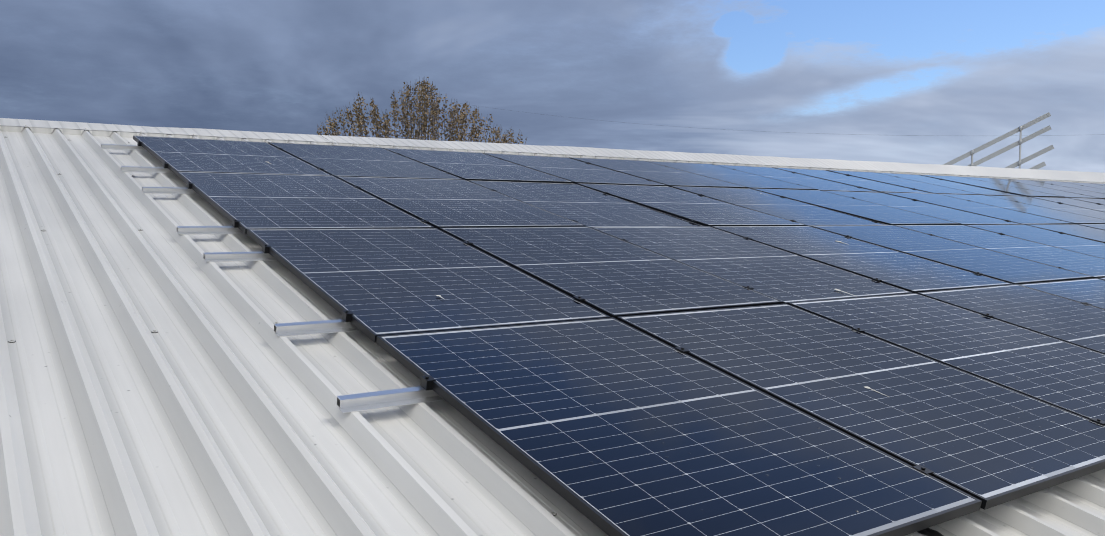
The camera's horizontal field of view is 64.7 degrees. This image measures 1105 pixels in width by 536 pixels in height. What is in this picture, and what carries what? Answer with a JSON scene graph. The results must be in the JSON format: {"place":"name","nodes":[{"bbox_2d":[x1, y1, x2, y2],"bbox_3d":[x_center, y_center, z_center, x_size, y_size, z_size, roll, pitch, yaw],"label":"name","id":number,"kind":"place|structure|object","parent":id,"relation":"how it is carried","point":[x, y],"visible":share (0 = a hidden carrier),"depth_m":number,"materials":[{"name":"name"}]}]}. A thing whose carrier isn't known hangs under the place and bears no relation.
{"place":"outdoors","nodes":[
{"label":"outdoors","id":0,"kind":"place"},
{"bbox_2d":[317,76,526,143],"bbox_3d":[-4.045,-1.280,29.314,7.293,10.668,4.479,0,3,-9],"label":"tree","id":1,"kind":"object","parent":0,"point":[435,112],"visible":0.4,"depth_m":28.50,"materials":[{"name":"brown plant"}]},
{"bbox_2d":[0,0,1104,172],"label":"sky","id":2,"kind":"structure","parent":0,"point":[958,76],"materials":[{"name":"grey"}]},
{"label":"building walls","id":3,"kind":"object","parent":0,"visible":0},
{"bbox_2d":[0,125,1104,535],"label":"roof sheet","id":4,"kind":"object","parent":3,"relation":"on","point":[210,407],"visible":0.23,"depth_m":2.78,"materials":[{"name":"paint"}]},
{"bbox_2d":[101,144,443,412],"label":"mounting rails","id":5,"kind":"object","parent":4,"relation":"on","point":[378,399],"visible":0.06,"depth_m":3.45,"materials":[{"name":"metal"}]},
{"bbox_2d":[133,136,331,175],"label":"solar panel","id":6,"kind":"object","parent":5,"relation":"on","point":[199,155],"visible":1,"depth_m":7.03,"materials":[{"name":"black"}]},
{"bbox_2d":[176,171,434,233],"bbox_3d":[-1.680,-0.449,5.738,1.134,0.030,1.762,-2,17,-34],"label":"solar panel","id":7,"kind":"object","parent":5,"relation":"on","point":[267,201],"visible":0.98,"depth_m":5.59,"materials":[{"name":"black"}]},
{"bbox_2d":[268,142,463,179],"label":"solar panel","id":8,"kind":"object","parent":5,"relation":"on","point":[350,161],"visible":1,"depth_m":7.69,"materials":[{"name":"black"}]},
{"bbox_2d":[247,228,609,342],"bbox_3d":[-0.694,0.020,4.329,1.134,0.031,1.762,-2,16,-34],"label":"solar panel","id":9,"kind":"object","parent":5,"relation":"on","point":[383,281],"visible":1,"depth_m":4.14,"materials":[{"name":"blue"}]},
{"bbox_2d":[336,176,585,228],"bbox_3d":[-0.727,-0.488,6.391,1.134,0.032,1.762,-2,16,-34],"label":"solar panel","id":10,"kind":"object","parent":5,"relation":"on","point":[444,203],"visible":0.96,"depth_m":6.25,"materials":[{"name":"black"}]},
{"bbox_2d":[384,148,572,182],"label":"solar panel","id":11,"kind":"object","parent":5,"relation":"on","point":[473,166],"visible":1,"depth_m":8.32,"materials":[{"name":"black"}]},
{"bbox_2d":[483,153,666,185],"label":"solar panel","id":12,"kind":"object","parent":5,"relation":"on","point":[574,171],"visible":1,"depth_m":8.99,"materials":[{"name":"black"}]},
{"bbox_2d":[467,180,702,226],"bbox_3d":[0.225,-0.516,7.043,1.134,0.033,1.762,-2,16,-34],"label":"solar panel","id":13,"kind":"object","parent":5,"relation":"on","point":[586,206],"visible":0.81,"depth_m":6.95,"materials":[{"name":"black"}]},
{"bbox_2d":[439,226,782,318],"bbox_3d":[0.258,-0.021,4.980,1.134,0.032,1.762,-2,17,-34],"label":"solar panel","id":14,"kind":"object","parent":5,"relation":"on","point":[609,275],"visible":1,"depth_m":4.80,"materials":[{"name":"black"}]},
{"bbox_2d":[137,141,1104,474],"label":"panel clamps","id":15,"kind":"object","parent":5,"relation":"attached to","point":[425,379],"visible":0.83,"depth_m":4.36,"materials":[{"name":"black"}]},
{"bbox_2d":[569,157,747,187],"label":"solar panel","id":16,"kind":"object","parent":5,"relation":"on","point":[665,175],"visible":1,"depth_m":9.65,"materials":[{"name":"black"}]},
{"bbox_2d":[376,317,981,535],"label":"solar panel","id":17,"kind":"object","parent":5,"relation":"on","point":[612,426],"visible":1,"depth_m":2.70,"materials":[{"name":"blue"}]},
{"bbox_2d":[576,183,806,226],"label":"solar panel","id":18,"kind":"object","parent":5,"relation":"on","point":[690,206],"visible":0.96,"depth_m":7.55,"materials":[{"name":"black"}]},
{"bbox_2d":[647,161,817,189],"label":"solar panel","id":19,"kind":"object","parent":5,"relation":"on","point":[746,179],"visible":0.94,"depth_m":10.32,"materials":[{"name":"blue"}]},
{"bbox_2d":[590,226,912,303],"bbox_3d":[1.211,-0.053,5.632,1.134,0.033,1.762,-2,17,-34],"label":"solar panel","id":20,"kind":"object","parent":5,"relation":"on","point":[785,277],"visible":0.96,"depth_m":5.49,"materials":[{"name":"black"}]},
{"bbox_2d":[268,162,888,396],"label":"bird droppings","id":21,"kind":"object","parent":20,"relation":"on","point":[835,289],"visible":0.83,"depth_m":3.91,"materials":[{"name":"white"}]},
{"bbox_2d":[670,186,887,225],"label":"solar panel","id":22,"kind":"object","parent":5,"relation":"on","point":[790,209],"visible":0.94,"depth_m":8.26,"materials":[{"name":"blue"}]},
{"bbox_2d":[714,164,877,191],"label":"solar panel","id":23,"kind":"object","parent":5,"relation":"on","point":[800,179],"visible":0.83,"depth_m":11.00,"materials":[{"name":"blue"}]},
{"bbox_2d":[772,167,929,192],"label":"solar panel","id":24,"kind":"object","parent":5,"relation":"on","point":[881,187],"visible":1,"depth_m":11.63,"materials":[{"name":"blue"}]},
{"bbox_2d":[750,188,960,224],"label":"solar panel","id":25,"kind":"object","parent":5,"relation":"on","point":[884,214],"visible":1,"depth_m":8.87,"materials":[{"name":"blue"}]},
{"bbox_2d":[617,304,1104,509],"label":"solar panel","id":26,"kind":"object","parent":5,"relation":"on","point":[988,444],"visible":1,"depth_m":3.34,"materials":[{"name":"blue"}]},
{"bbox_2d":[711,226,1011,292],"bbox_3d":[2.161,-0.091,6.286,1.134,0.030,1.762,-2,16,-34],"label":"solar panel","id":27,"kind":"object","parent":5,"relation":"on","point":[904,271],"visible":0.98,"depth_m":6.14,"materials":[{"name":"black"}]},
{"bbox_2d":[827,170,982,194],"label":"solar panel","id":28,"kind":"object","parent":5,"relation":"on","point":[907,183],"visible":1,"depth_m":12.28,"materials":[{"name":"blue"}]},
{"bbox_2d":[821,190,1018,224],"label":"solar panel","id":29,"kind":"object","parent":5,"relation":"on","point":[940,212],"visible":0.79,"depth_m":9.57,"materials":[{"name":"blue"}]},
{"bbox_2d":[788,293,1104,420],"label":"solar panel","id":30,"kind":"object","parent":5,"relation":"on","point":[1064,375],"visible":0.96,"depth_m":4.26,"materials":[{"name":"black"}]},
{"bbox_2d":[876,172,1022,195],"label":"solar panel","id":31,"kind":"object","parent":5,"relation":"on","point":[954,185],"visible":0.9,"depth_m":12.96,"materials":[{"name":"blue"}]},
{"bbox_2d":[811,225,1093,283],"bbox_3d":[3.113,-0.130,6.935,1.134,0.032,1.762,-2,16,-34],"label":"solar panel","id":32,"kind":"object","parent":5,"relation":"on","point":[993,264],"visible":1,"depth_m":6.80,"materials":[{"name":"blue"}]},
{"bbox_2d":[882,192,1074,223],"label":"solar panel","id":33,"kind":"object","parent":5,"relation":"on","point":[1019,217],"visible":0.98,"depth_m":10.22,"materials":[{"name":"blue"}]},
{"bbox_2d":[922,175,1064,197],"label":"solar panel","id":34,"kind":"object","parent":5,"relation":"on","point":[995,186],"visible":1,"depth_m":13.56,"materials":[{"name":"blue"}]},
{"bbox_2d":[895,225,1104,277],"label":"solar panel","id":35,"kind":"object","parent":5,"relation":"on","point":[1082,263],"visible":0.96,"depth_m":7.58,"materials":[{"name":"blue"}]},
{"bbox_2d":[917,284,1104,353],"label":"solar panel","id":36,"kind":"object","parent":5,"relation":"on","point":[1080,324],"visible":0.94,"depth_m":5.15,"materials":[{"name":"black"}]},
{"bbox_2d":[941,194,1104,223],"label":"solar panel","id":37,"kind":"object","parent":5,"relation":"on","point":[1039,211],"visible":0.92,"depth_m":10.89,"materials":[{"name":"blue"}]},
{"bbox_2d":[965,177,1099,198],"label":"solar panel","id":38,"kind":"object","parent":5,"relation":"on","point":[1036,188],"visible":0.77,"depth_m":14.28,"materials":[{"name":"blue"}]},
{"bbox_2d":[966,224,1104,258],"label":"solar panel","id":39,"kind":"object","parent":5,"relation":"on","point":[1062,240],"visible":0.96,"depth_m":8.47,"materials":[{"name":"blue"}]},
{"bbox_2d":[987,195,1104,219],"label":"solar panel","id":40,"kind":"object","parent":5,"relation":"on","point":[1063,207],"visible":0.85,"depth_m":11.78,"materials":[{"name":"blue"}]},
{"bbox_2d":[1002,179,1104,198],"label":"solar panel","id":41,"kind":"object","parent":5,"relation":"on","point":[1069,189],"visible":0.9,"depth_m":15.02,"materials":[{"name":"blue"}]},
{"bbox_2d":[1018,278,1104,308],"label":"solar panel","id":42,"kind":"object","parent":5,"relation":"on","point":[1091,291],"visible":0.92,"depth_m":5.95,"materials":[{"name":"blue"}]},
{"bbox_2d":[1025,224,1104,242],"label":"solar panel","id":43,"kind":"object","parent":5,"relation":"on","point":[1086,232],"visible":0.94,"depth_m":9.28,"materials":[{"name":"blue"}]},
{"bbox_2d":[1028,196,1104,211],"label":"solar panel","id":44,"kind":"object","parent":5,"relation":"on","point":[1084,204],"visible":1,"depth_m":12.59,"materials":[{"name":"blue"}]},
{"bbox_2d":[1032,180,1104,193],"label":"solar panel","id":45,"kind":"object","parent":5,"relation":"on","point":[1081,187],"visible":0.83,"depth_m":15.90,"materials":[{"name":"blue"}]},
{"bbox_2d":[1066,182,1104,188],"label":"solar panel","id":46,"kind":"object","parent":5,"relation":"on","point":[1093,185],"visible":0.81,"depth_m":16.73,"materials":[{"name":"blue"}]},
{"bbox_2d":[1071,198,1104,204],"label":"solar panel","id":47,"kind":"object","parent":5,"relation":"on","point":[1096,200],"visible":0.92,"depth_m":13.35,"materials":[{"name":"blue"}]},
{"bbox_2d":[1078,224,1104,229],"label":"solar panel","id":48,"kind":"object","parent":5,"relation":"on","point":[1100,226],"visible":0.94,"depth_m":9.93,"materials":[{"name":"blue"}]},
{"bbox_2d":[5,136,556,515],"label":"roof screws","id":49,"kind":"object","parent":4,"relation":"on","point":[553,513],"visible":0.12,"depth_m":3.31,"materials":[{"name":"paint"}]},
{"bbox_2d":[0,118,1104,182],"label":"ridge cap","id":50,"kind":"object","parent":4,"relation":"on","point":[8,124],"visible":0.85,"depth_m":10.96,"materials":[{"name":"paint"}]},
{"bbox_2d":[917,528,943,535],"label":"cable conduit","id":51,"kind":"object","parent":4,"relation":"on","point":[928,532],"visible":0.1,"depth_m":2.47,"materials":[{"name":"black plastic"}]},
{"bbox_3d":[2.039,-0.797,18.701,32.543,0.040,10.200,-2,-9,-34],"label":"roof sheet","id":52,"kind":"object","parent":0,"visible":0},
{"bbox_2d":[943,112,1053,168],"bbox_3d":[9.289,-1.733,22.966,6.909,4.479,0.100,1,3,17],"label":"scaffold guardrail","id":53,"kind":"object","parent":52,"relation":"on","point":[1020,141],"visible":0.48,"depth_m":22.15,"materials":[{"name":"grey metal"}]}
]}

